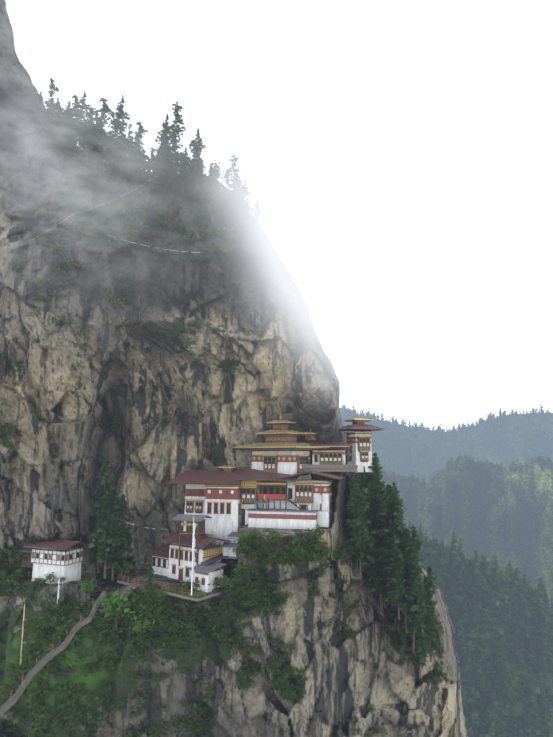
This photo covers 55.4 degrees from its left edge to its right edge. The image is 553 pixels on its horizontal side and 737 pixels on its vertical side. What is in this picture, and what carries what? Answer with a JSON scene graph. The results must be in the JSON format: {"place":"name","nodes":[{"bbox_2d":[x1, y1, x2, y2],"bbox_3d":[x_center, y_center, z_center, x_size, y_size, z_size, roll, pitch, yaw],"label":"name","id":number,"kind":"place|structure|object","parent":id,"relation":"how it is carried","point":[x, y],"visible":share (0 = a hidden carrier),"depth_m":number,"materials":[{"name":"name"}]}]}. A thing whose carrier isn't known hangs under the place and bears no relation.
{"place":"outdoors","nodes":[
{"label":"outdoors","id":0,"kind":"place"},
{"bbox_2d":[0,0,467,736],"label":"cliff terrain","id":1,"kind":"structure","parent":0,"point":[88,382],"depth_m":128.56,"materials":[{"name":"grey stone"}]},
{"bbox_2d":[18,577,59,678],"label":"flagpoles","id":2,"kind":"object","parent":1,"relation":"on","point":[23,620],"visible":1,"depth_m":109.87,"materials":[{"name":"white wood"}]},
{"bbox_2d":[15,539,88,583],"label":"small white building","id":3,"kind":"structure","parent":1,"relation":"on","point":[61,558],"depth_m":120.17,"materials":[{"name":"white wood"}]},
{"bbox_2d":[0,591,105,715],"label":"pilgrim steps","id":4,"kind":"structure","parent":1,"relation":"on","point":[9,703],"depth_m":99.95,"materials":[{"name":"stone"}]},
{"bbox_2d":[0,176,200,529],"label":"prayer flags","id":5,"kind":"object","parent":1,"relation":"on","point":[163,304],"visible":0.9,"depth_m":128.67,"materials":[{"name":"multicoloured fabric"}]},
{"bbox_2d":[76,578,173,640],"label":"broadleaf trees","id":6,"kind":"object","parent":1,"relation":"on","point":[121,600],"visible":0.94,"depth_m":108.78,"materials":[{"name":"green plant"}]},
{"bbox_2d":[85,446,220,590],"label":"monastery conifer trees","id":7,"kind":"object","parent":1,"relation":"on","point":[109,546],"visible":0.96,"depth_m":119.89,"materials":[{"name":"green plant"}]},
{"bbox_2d":[39,78,267,236],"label":"conifer trees","id":8,"kind":"object","parent":1,"relation":"on","point":[100,146],"visible":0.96,"depth_m":147.46,"materials":[{"name":"green plant"}]},
{"bbox_2d":[117,516,220,601],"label":"yard fence and flag mast","id":9,"kind":"object","parent":1,"relation":"on","point":[195,595],"visible":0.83,"depth_m":107.63,"materials":[{"name":"wood"}]},
{"bbox_2d":[145,532,231,591],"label":"monks quarters","id":10,"kind":"structure","parent":1,"relation":"on","point":[207,568],"depth_m":117.30,"materials":[{"name":"white"}]},
{"bbox_2d":[172,514,211,565],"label":"small pavilion","id":11,"kind":"structure","parent":10,"relation":"on","point":[199,520],"depth_m":117.30,"materials":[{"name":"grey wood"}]},
{"bbox_2d":[0,199,387,736],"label":"ledge shrubs","id":12,"kind":"object","parent":1,"relation":"on","point":[283,682],"visible":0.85,"depth_m":108.87,"materials":[{"name":"green plant"}]},
{"bbox_2d":[167,462,343,558],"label":"monastery building","id":13,"kind":"structure","parent":1,"relation":"on","point":[229,499],"depth_m":123.77,"materials":[{"name":"white paint"}]},
{"bbox_2d":[231,414,328,481],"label":"temple building","id":14,"kind":"structure","parent":1,"relation":"on","point":[280,450],"depth_m":129.44,"materials":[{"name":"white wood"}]},
{"bbox_2d":[303,442,357,471],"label":"temple building","id":15,"kind":"structure","parent":1,"relation":"on","point":[323,460],"depth_m":129.09,"materials":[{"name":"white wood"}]},
{"bbox_2d":[339,413,384,471],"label":"tower","id":16,"kind":"structure","parent":1,"relation":"on","point":[359,451],"depth_m":133.79,"materials":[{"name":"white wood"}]},
{"bbox_2d":[342,452,446,695],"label":"conifer trees","id":17,"kind":"object","parent":1,"relation":"on","point":[382,548],"visible":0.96,"depth_m":117.06,"materials":[{"name":"green plant"}]},
{"bbox_2d":[5,0,552,430],"label":"sky","id":18,"kind":"structure","parent":0,"point":[396,155],"materials":[{"name":"white"}]},
{"bbox_2d":[339,404,552,482],"bbox_3d":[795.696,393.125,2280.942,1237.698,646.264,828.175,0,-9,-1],"label":"ridge forest trees","id":19,"kind":"object","parent":0,"point":[484,448],"visible":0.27,"depth_m":2548.44,"materials":[{"name":"green plant"}]},
{"bbox_2d":[373,451,552,604],"bbox_3d":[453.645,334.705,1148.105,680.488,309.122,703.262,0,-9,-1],"label":"ridge forest trees","id":20,"kind":"object","parent":0,"point":[520,544],"visible":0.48,"depth_m":1323.64,"materials":[{"name":"green plant"}]},
{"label":"slope terrain","id":21,"kind":"structure","parent":0,"visible":0},
{"bbox_2d":[402,517,552,736],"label":"slope forest trees","id":22,"kind":"object","parent":21,"relation":"on","point":[501,696],"visible":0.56,"depth_m":552.56,"materials":[{"name":"green plant"}]}
]}

